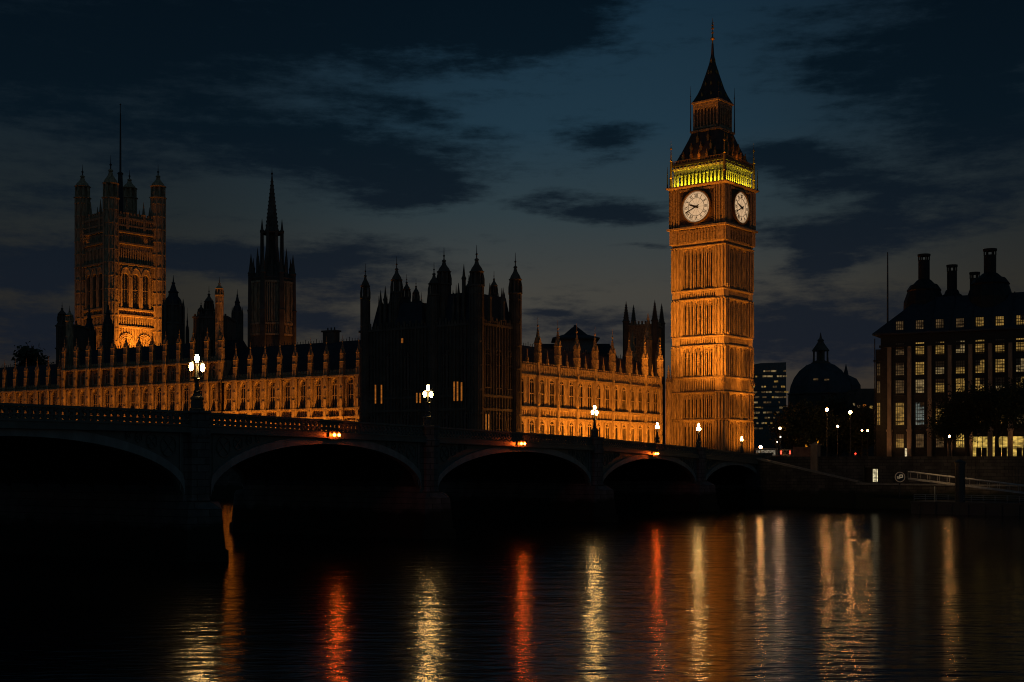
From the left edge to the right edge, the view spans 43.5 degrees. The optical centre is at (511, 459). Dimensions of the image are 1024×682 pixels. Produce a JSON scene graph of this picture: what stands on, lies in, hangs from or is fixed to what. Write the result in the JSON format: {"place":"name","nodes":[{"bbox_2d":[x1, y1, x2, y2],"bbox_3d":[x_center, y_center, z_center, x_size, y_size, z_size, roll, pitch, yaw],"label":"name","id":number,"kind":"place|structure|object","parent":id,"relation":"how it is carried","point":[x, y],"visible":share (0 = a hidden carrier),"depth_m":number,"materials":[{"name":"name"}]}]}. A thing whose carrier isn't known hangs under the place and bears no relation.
{"place":"outdoors","nodes":[
{"label":"outdoors","id":0,"kind":"place"},
{"bbox_2d":[73,103,166,349],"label":"square tower","id":1,"kind":"structure","parent":0,"point":[120,256],"depth_m":435.51,"materials":[{"name":"stone"}]},
{"bbox_2d":[122,273,127,307],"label":"window","id":2,"kind":"structure","parent":1,"relation":"in","point":[124,278],"depth_m":431.85,"materials":[{"name":"glass"}]},
{"bbox_2d":[133,274,137,308],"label":"window","id":3,"kind":"structure","parent":1,"relation":"in","point":[135,279],"depth_m":434.92,"materials":[{"name":"glass"}]},
{"bbox_2d":[143,276,147,309],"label":"window","id":4,"kind":"structure","parent":1,"relation":"in","point":[145,280],"depth_m":437.69,"materials":[{"name":"glass"}]},
{"bbox_2d":[247,173,296,347],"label":"spire tower","id":5,"kind":"structure","parent":0,"point":[271,311],"depth_m":365.59,"materials":[{"name":"stone"}]},
{"bbox_2d":[275,284,277,320],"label":"window","id":6,"kind":"structure","parent":5,"relation":"in","point":[276,288],"depth_m":364.27,"materials":[{"name":"glass"}]},
{"bbox_2d":[217,327,359,431],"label":"palace range","id":7,"kind":"structure","parent":0,"point":[313,380],"depth_m":273.89,"materials":[{"name":"stone"}]},
{"bbox_2d":[227,385,230,410],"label":"window","id":8,"kind":"structure","parent":7,"relation":"in","point":[229,386],"depth_m":284.25,"materials":[{"name":"glass"}]},
{"bbox_2d":[241,384,245,409],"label":"window","id":9,"kind":"structure","parent":7,"relation":"in","point":[243,388],"depth_m":281.70,"materials":[{"name":"glass"}]},
{"bbox_2d":[255,383,259,409],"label":"window","id":10,"kind":"structure","parent":7,"relation":"in","point":[257,391],"depth_m":279.37,"materials":[{"name":"glass"}]},
{"bbox_2d":[270,383,274,408],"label":"window","id":11,"kind":"structure","parent":7,"relation":"in","point":[272,390],"depth_m":276.72,"materials":[{"name":"glass"}]},
{"bbox_2d":[285,382,289,408],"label":"window","id":12,"kind":"structure","parent":7,"relation":"in","point":[287,390],"depth_m":274.30,"materials":[{"name":"glass"}]},
{"bbox_2d":[300,381,305,408],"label":"window","id":13,"kind":"structure","parent":7,"relation":"in","point":[303,384],"depth_m":271.83,"materials":[{"name":"glass"}]},
{"bbox_2d":[316,380,320,407],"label":"window","id":14,"kind":"structure","parent":7,"relation":"in","point":[318,385],"depth_m":269.32,"materials":[{"name":"glass"}]},
{"bbox_2d":[332,380,336,407],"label":"window","id":15,"kind":"structure","parent":7,"relation":"in","point":[334,384],"depth_m":266.77,"materials":[{"name":"glass"}]},
{"bbox_2d":[348,379,353,406],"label":"window","id":16,"kind":"structure","parent":7,"relation":"in","point":[351,382],"depth_m":264.31,"materials":[{"name":"glass"}]},
{"bbox_2d":[358,245,521,440],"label":"palace block","id":17,"kind":"structure","parent":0,"point":[459,353],"depth_m":242.03,"materials":[{"name":"stone"}]},
{"bbox_2d":[368,354,375,391],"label":"window","id":18,"kind":"structure","parent":17,"relation":"in","point":[369,354],"depth_m":249.33,"materials":[{"name":"glass"}]},
{"bbox_2d":[385,353,393,390],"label":"window","id":19,"kind":"structure","parent":17,"relation":"in","point":[386,354],"depth_m":246.96,"materials":[{"name":"glass"}]},
{"bbox_2d":[402,352,411,389],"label":"window","id":20,"kind":"structure","parent":17,"relation":"in","point":[410,367],"depth_m":244.50,"materials":[{"name":"glass"}]},
{"bbox_2d":[441,349,449,388],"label":"window","id":21,"kind":"structure","parent":17,"relation":"in","point":[448,349],"depth_m":239.31,"materials":[{"name":"glass"}]},
{"bbox_2d":[460,412,468,428],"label":"window","id":22,"kind":"structure","parent":17,"relation":"in","point":[467,413],"depth_m":236.98,"materials":[{"name":"glass"}]},
{"bbox_2d":[460,348,468,387],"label":"window","id":23,"kind":"structure","parent":17,"relation":"in","point":[467,349],"depth_m":236.98,"materials":[{"name":"glass"}]},
{"bbox_2d":[485,348,491,387],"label":"window","id":24,"kind":"structure","parent":17,"relation":"in","point":[485,348],"depth_m":236.98,"materials":[{"name":"glass"}]},
{"bbox_2d":[497,350,501,388],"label":"window","id":25,"kind":"structure","parent":17,"relation":"in","point":[497,350],"depth_m":240.54,"materials":[{"name":"glass"}]},
{"bbox_2d":[506,351,512,389],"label":"window","id":26,"kind":"structure","parent":17,"relation":"in","point":[506,351],"depth_m":242.78,"materials":[{"name":"glass"}]},
{"bbox_2d":[0,499,1023,681],"bbox_3d":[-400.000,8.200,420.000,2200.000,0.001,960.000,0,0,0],"label":"river water","id":27,"kind":"structure","parent":0,"point":[734,593],"depth_m":72.66,"materials":[{"name":"black liquid"}]},
{"bbox_2d":[0,403,786,561],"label":"road bridge","id":28,"kind":"structure","parent":27,"relation":"in","point":[116,487],"depth_m":133.08,"materials":[{"name":"stone"}]},
{"bbox_2d":[189,352,204,410],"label":"street lamp","id":29,"kind":"object","parent":28,"relation":"on","point":[196,398],"visible":0.98,"depth_m":104.72,"materials":[{"name":"black metal"}]},
{"bbox_2d":[329,430,340,438],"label":"signal light","id":30,"kind":"object","parent":28,"relation":"attached to","point":[333,434],"visible":1,"depth_m":119.86,"materials":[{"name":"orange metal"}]},
{"bbox_2d":[423,384,432,424],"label":"street lamp","id":31,"kind":"object","parent":28,"relation":"on","point":[427,418],"visible":1,"depth_m":134.99,"materials":[{"name":"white metal"}]},
{"bbox_2d":[590,403,598,436],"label":"street lamp","id":32,"kind":"object","parent":28,"relation":"on","point":[594,431],"visible":1,"depth_m":170.45,"materials":[{"name":"black metal"}]},
{"bbox_2d":[745,458,866,507],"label":"embankment wall","id":33,"kind":"structure","parent":28,"relation":"attached to","point":[772,483],"depth_m":223.84,"materials":[{"name":"stone"}]},
{"bbox_2d":[771,456,1023,484],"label":"embankment wall","id":34,"kind":"structure","parent":27,"relation":"in","point":[886,469],"depth_m":215.59,"materials":[{"name":"stone"}]},
{"bbox_2d":[865,468,877,481],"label":"doorway","id":35,"kind":"structure","parent":34,"relation":"in","point":[868,471],"depth_m":221.11,"materials":[{"name":"brown metal"}]},
{"bbox_2d":[856,483,1023,509],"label":"landing platform","id":36,"kind":"structure","parent":27,"relation":"in","point":[877,495],"depth_m":210.93,"materials":[{"name":"metal"}]},
{"bbox_2d":[954,460,965,514],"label":"mooring pile","id":37,"kind":"object","parent":27,"relation":"in","point":[959,480],"visible":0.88,"depth_m":191.44,"materials":[{"name":"black wood"}]},
{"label":"pier pontoon","id":38,"kind":"object","parent":27,"relation":"on","visible":0},
{"bbox_2d":[895,472,904,496],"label":"roundel sign","id":39,"kind":"object","parent":38,"relation":"on","point":[899,477],"visible":1,"depth_m":201.00,"materials":[{"name":"grey metal"}]},
{"bbox_2d":[908,471,1023,493],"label":"gangway","id":40,"kind":"object","parent":38,"relation":"on","point":[979,486],"visible":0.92,"depth_m":199.52,"materials":[{"name":"metal"}]},
{"bbox_2d":[0,0,1023,406],"label":"sky","id":41,"kind":"structure","parent":0,"point":[417,132],"materials":[{"name":"blue"}]},
{"bbox_2d":[522,324,663,443],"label":"palace range","id":42,"kind":"structure","parent":0,"point":[563,391],"depth_m":268.56,"materials":[{"name":"stone"}]},
{"bbox_2d":[529,378,534,406],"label":"window","id":43,"kind":"structure","parent":42,"relation":"in","point":[531,379],"depth_m":249.57,"materials":[{"name":"glass"}]},
{"bbox_2d":[540,379,544,406],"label":"window","id":44,"kind":"structure","parent":42,"relation":"in","point":[542,393],"depth_m":252.88,"materials":[{"name":"glass"}]},
{"bbox_2d":[550,380,554,407],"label":"window","id":45,"kind":"structure","parent":42,"relation":"in","point":[551,382],"depth_m":255.61,"materials":[{"name":"glass"}]},
{"bbox_2d":[560,381,563,407],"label":"window","id":46,"kind":"structure","parent":42,"relation":"in","point":[561,382],"depth_m":258.63,"materials":[{"name":"glass"}]},
{"bbox_2d":[569,382,573,408],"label":"window","id":47,"kind":"structure","parent":42,"relation":"in","point":[571,389],"depth_m":261.99,"materials":[{"name":"glass"}]},
{"bbox_2d":[541,325,617,357],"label":"roof","id":48,"kind":"structure","parent":42,"relation":"attached to","point":[585,341],"depth_m":349.00,"materials":[{"name":"stone"}]},
{"bbox_2d":[579,383,582,409],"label":"window","id":49,"kind":"structure","parent":42,"relation":"in","point":[580,385],"depth_m":264.89,"materials":[{"name":"glass"}]},
{"bbox_2d":[588,384,591,409],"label":"window","id":50,"kind":"structure","parent":42,"relation":"in","point":[589,386],"depth_m":267.88,"materials":[{"name":"glass"}]},
{"bbox_2d":[622,387,625,411],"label":"window","id":51,"kind":"structure","parent":42,"relation":"in","point":[624,389],"depth_m":280.05,"materials":[{"name":"glass"}]},
{"bbox_2d":[654,390,657,413],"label":"window","id":52,"kind":"structure","parent":42,"relation":"in","point":[655,392],"depth_m":292.27,"materials":[{"name":"glass"}]},
{"bbox_2d":[622,301,665,443],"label":"pinnacled tower","id":53,"kind":"structure","parent":0,"point":[657,328],"depth_m":331.96,"materials":[{"name":"stone"}]},
{"bbox_2d":[630,332,636,360],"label":"stair turret","id":54,"kind":"object","parent":53,"relation":"attached to","point":[633,350],"visible":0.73,"depth_m":302.56,"materials":[{"name":"stone"}]},
{"bbox_2d":[643,315,652,373],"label":"stair turret","id":55,"kind":"object","parent":53,"relation":"attached to","point":[648,339],"visible":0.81,"depth_m":305.36,"materials":[{"name":"stone"}]},
{"bbox_2d":[756,448,777,454],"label":"bus shelter","id":56,"kind":"object","parent":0,"point":[766,451],"visible":0.48,"depth_m":250.82,"materials":[{"name":"metal"}]},
{"bbox_2d":[753,362,787,454],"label":"office tower","id":57,"kind":"structure","parent":0,"point":[770,392],"depth_m":429.56,"materials":[{"name":"black glass"}]},
{"bbox_2d":[783,332,860,456],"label":"domed hall","id":58,"kind":"structure","parent":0,"point":[817,379],"depth_m":388.75,"materials":[{"name":"stone"}]},
{"bbox_2d":[835,389,875,456],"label":"street block","id":59,"kind":"structure","parent":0,"point":[865,397],"depth_m":350.00,"materials":[{"name":"stone"}]},
{"bbox_2d":[872,248,1023,455],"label":"office building","id":60,"kind":"structure","parent":0,"point":[934,340],"depth_m":257.19,"materials":[{"name":"brown stone"}]},
{"bbox_2d":[877,402,880,424],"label":"window","id":61,"kind":"structure","parent":60,"relation":"in","point":[878,403],"depth_m":262.86,"materials":[{"name":"yellow glass"}]},
{"bbox_2d":[895,434,903,447],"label":"window","id":62,"kind":"structure","parent":60,"relation":"in","point":[899,438],"depth_m":260.14,"materials":[{"name":"yellow glass"}]},
{"bbox_2d":[895,342,904,356],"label":"window","id":63,"kind":"structure","parent":60,"relation":"in","point":[898,350],"depth_m":260.08,"materials":[{"name":"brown glass"}]},
{"bbox_2d":[895,362,904,374],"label":"window","id":64,"kind":"structure","parent":60,"relation":"in","point":[899,366],"depth_m":260.08,"materials":[{"name":"brown glass"}]},
{"bbox_2d":[895,380,904,393],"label":"window","id":65,"kind":"structure","parent":60,"relation":"in","point":[899,384],"depth_m":260.08,"materials":[{"name":"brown glass"}]},
{"bbox_2d":[895,402,904,425],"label":"window","id":66,"kind":"structure","parent":60,"relation":"in","point":[899,406],"depth_m":260.08,"materials":[{"name":"yellow glass"}]},
{"bbox_2d":[915,433,923,447],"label":"window","id":67,"kind":"structure","parent":60,"relation":"in","point":[919,437],"depth_m":258.31,"materials":[{"name":"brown glass"}]},
{"bbox_2d":[915,342,924,355],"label":"window","id":68,"kind":"structure","parent":60,"relation":"in","point":[919,349],"depth_m":258.25,"materials":[{"name":"yellow glass"}]},
{"bbox_2d":[915,361,924,374],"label":"window","id":69,"kind":"structure","parent":60,"relation":"in","point":[920,365],"depth_m":258.25,"materials":[{"name":"yellow glass"}]},
{"bbox_2d":[915,379,924,392],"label":"window","id":70,"kind":"structure","parent":60,"relation":"in","point":[919,383],"depth_m":258.25,"materials":[{"name":"beige glass"}]},
{"bbox_2d":[915,402,924,424],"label":"window","id":71,"kind":"structure","parent":60,"relation":"in","point":[919,408],"depth_m":258.25,"materials":[{"name":"grey glass"}]},
{"bbox_2d":[935,341,944,355],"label":"window","id":72,"kind":"structure","parent":60,"relation":"in","point":[938,349],"depth_m":256.42,"materials":[{"name":"yellow glass"}]},
{"bbox_2d":[935,361,944,373],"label":"window","id":73,"kind":"structure","parent":60,"relation":"in","point":[939,365],"depth_m":256.42,"materials":[{"name":"glass"}]},
{"bbox_2d":[935,378,944,392],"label":"window","id":74,"kind":"structure","parent":60,"relation":"in","point":[939,383],"depth_m":256.42,"materials":[{"name":"yellow glass"}]},
{"bbox_2d":[955,340,964,354],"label":"window","id":75,"kind":"structure","parent":60,"relation":"in","point":[958,348],"depth_m":254.62,"materials":[{"name":"glass"}]},
{"bbox_2d":[955,360,964,372],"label":"window","id":76,"kind":"structure","parent":60,"relation":"in","point":[959,364],"depth_m":254.58,"materials":[{"name":"yellow glass"}]},
{"bbox_2d":[955,378,964,392],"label":"window","id":77,"kind":"structure","parent":60,"relation":"in","point":[961,380],"depth_m":254.68,"materials":[{"name":"yellow glass"}]},
{"bbox_2d":[975,339,984,353],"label":"window","id":78,"kind":"structure","parent":60,"relation":"in","point":[978,347],"depth_m":252.82,"materials":[{"name":"yellow glass"}]},
{"bbox_2d":[975,359,984,372],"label":"window","id":79,"kind":"structure","parent":60,"relation":"in","point":[979,363],"depth_m":252.82,"materials":[{"name":"yellow glass"}]},
{"bbox_2d":[975,377,984,390],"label":"window","id":80,"kind":"structure","parent":60,"relation":"in","point":[978,380],"depth_m":252.94,"materials":[{"name":"yellow glass"}]},
{"bbox_2d":[973,436,987,455],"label":"shop window","id":81,"kind":"structure","parent":60,"relation":"in","point":[985,439],"depth_m":252.82,"materials":[{"name":"yellow glass"}]},
{"bbox_2d":[976,447,986,455],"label":"door","id":82,"kind":"structure","parent":60,"relation":"in","point":[978,449],"depth_m":252.60,"materials":[{"name":"brown metal"}]},
{"bbox_2d":[995,338,1004,352],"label":"window","id":83,"kind":"structure","parent":60,"relation":"in","point":[998,346],"depth_m":251.10,"materials":[{"name":"yellow glass"}]},
{"bbox_2d":[995,358,1004,371],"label":"window","id":84,"kind":"structure","parent":60,"relation":"in","point":[999,363],"depth_m":251.10,"materials":[{"name":"yellow glass"}]},
{"bbox_2d":[993,436,1007,455],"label":"shop window","id":85,"kind":"structure","parent":60,"relation":"in","point":[1003,440],"depth_m":250.97,"materials":[{"name":"yellow glass"}]},
{"bbox_2d":[1013,436,1023,455],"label":"shop window","id":86,"kind":"structure","parent":60,"relation":"in","point":[1018,441],"depth_m":249.69,"materials":[{"name":"yellow glass"}]},
{"bbox_2d":[1015,337,1023,352],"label":"window","id":87,"kind":"structure","parent":60,"relation":"in","point":[1018,345],"depth_m":249.45,"materials":[{"name":"yellow glass"}]},
{"bbox_2d":[1015,358,1023,371],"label":"window","id":88,"kind":"structure","parent":60,"relation":"in","point":[1019,362],"depth_m":249.45,"materials":[{"name":"yellow glass"}]},
{"label":"ground","id":89,"kind":"structure","parent":0,"visible":0},
{"bbox_2d":[0,357,61,418],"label":"palace range","id":90,"kind":"structure","parent":89,"relation":"on","point":[37,383],"depth_m":324.35,"materials":[{"name":"stone"}]},
{"bbox_2d":[11,341,53,365],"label":"street tree","id":91,"kind":"object","parent":89,"relation":"on","point":[27,354],"visible":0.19,"depth_m":397.27,"materials":[{"name":"black plant"}]},
{"bbox_2d":[55,306,90,378],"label":"palace block","id":92,"kind":"structure","parent":89,"relation":"on","point":[68,331],"depth_m":321.58,"materials":[{"name":"stone"}]},
{"bbox_2d":[83,304,95,349],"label":"roof turret","id":93,"kind":"object","parent":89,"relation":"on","point":[89,319],"visible":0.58,"depth_m":344.28,"materials":[{"name":"stone"}]},
{"bbox_2d":[102,305,113,348],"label":"roof turret","id":94,"kind":"object","parent":89,"relation":"on","point":[107,331],"visible":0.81,"depth_m":344.04,"materials":[{"name":"stone"}]},
{"bbox_2d":[60,327,247,424],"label":"palace range","id":95,"kind":"structure","parent":89,"relation":"on","point":[152,375],"depth_m":299.77,"materials":[{"name":"stone"}]},
{"bbox_2d":[171,387,174,409],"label":"window","id":96,"kind":"structure","parent":95,"relation":"in","point":[172,389],"depth_m":294.42,"materials":[{"name":"glass"}]},
{"bbox_2d":[184,387,187,410],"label":"window","id":97,"kind":"structure","parent":95,"relation":"in","point":[186,388],"depth_m":291.85,"materials":[{"name":"glass"}]},
{"bbox_2d":[162,275,184,344],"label":"roof turret","id":98,"kind":"object","parent":89,"relation":"on","point":[173,316],"visible":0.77,"depth_m":333.06,"materials":[{"name":"stone"}]},
{"bbox_2d":[192,277,236,410],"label":"palace block","id":99,"kind":"structure","parent":89,"relation":"on","point":[210,319],"depth_m":290.20,"materials":[{"name":"stone"}]},
{"bbox_2d":[196,334,201,356],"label":"window","id":100,"kind":"structure","parent":99,"relation":"in","point":[200,336],"depth_m":290.28,"materials":[{"name":"glass"}]},
{"bbox_2d":[210,468,242,498],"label":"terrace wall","id":101,"kind":"structure","parent":89,"relation":"on","point":[227,484],"depth_m":267.83,"materials":[{"name":"stone"}]},
{"bbox_2d":[231,290,242,339],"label":"roof turret","id":102,"kind":"object","parent":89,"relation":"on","point":[237,313],"visible":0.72,"depth_m":329.14,"materials":[{"name":"stone"}]},
{"bbox_2d":[665,365,671,444],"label":"stair turret","id":103,"kind":"object","parent":89,"relation":"on","point":[668,411],"visible":0.94,"depth_m":297.46,"materials":[{"name":"stone"}]},
{"bbox_2d":[665,18,758,453],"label":"clock tower","id":104,"kind":"structure","parent":89,"relation":"on","point":[711,230],"depth_m":295.16,"materials":[{"name":"brown stone"}]},
{"bbox_2d":[780,449,792,456],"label":"delivery van","id":105,"kind":"object","parent":89,"relation":"on","point":[788,452],"visible":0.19,"depth_m":243.79,"materials":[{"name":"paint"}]},
{"bbox_2d":[762,397,815,450],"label":"street tree","id":106,"kind":"object","parent":89,"relation":"on","point":[774,429],"visible":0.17,"depth_m":298.99,"materials":[{"name":"green plant"}]},
{"bbox_2d":[793,442,821,470],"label":"approach wall","id":107,"kind":"structure","parent":89,"relation":"on","point":[813,451],"depth_m":226.34,"materials":[{"name":"stone"}]},
{"bbox_2d":[773,399,844,448],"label":"street tree","id":108,"kind":"object","parent":89,"relation":"on","point":[805,425],"visible":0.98,"depth_m":282.17,"materials":[{"name":"green plant"}]},
{"bbox_2d":[919,411,972,455],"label":"street tree","id":109,"kind":"object","parent":89,"relation":"on","point":[944,434],"visible":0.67,"depth_m":238.81,"materials":[{"name":"green plant"}]},
{"bbox_2d":[917,380,1002,455],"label":"street tree","id":110,"kind":"object","parent":89,"relation":"on","point":[951,411],"visible":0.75,"depth_m":235.35,"materials":[{"name":"green plant"}]},
{"bbox_2d":[949,375,1023,455],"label":"street tree","id":111,"kind":"object","parent":89,"relation":"on","point":[998,427],"visible":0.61,"depth_m":230.49,"materials":[{"name":"green plant"}]},
{"bbox_2d":[982,369,1023,439],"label":"street tree","id":112,"kind":"object","parent":89,"relation":"on","point":[1018,396],"visible":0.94,"depth_m":224.80,"materials":[{"name":"green plant"}]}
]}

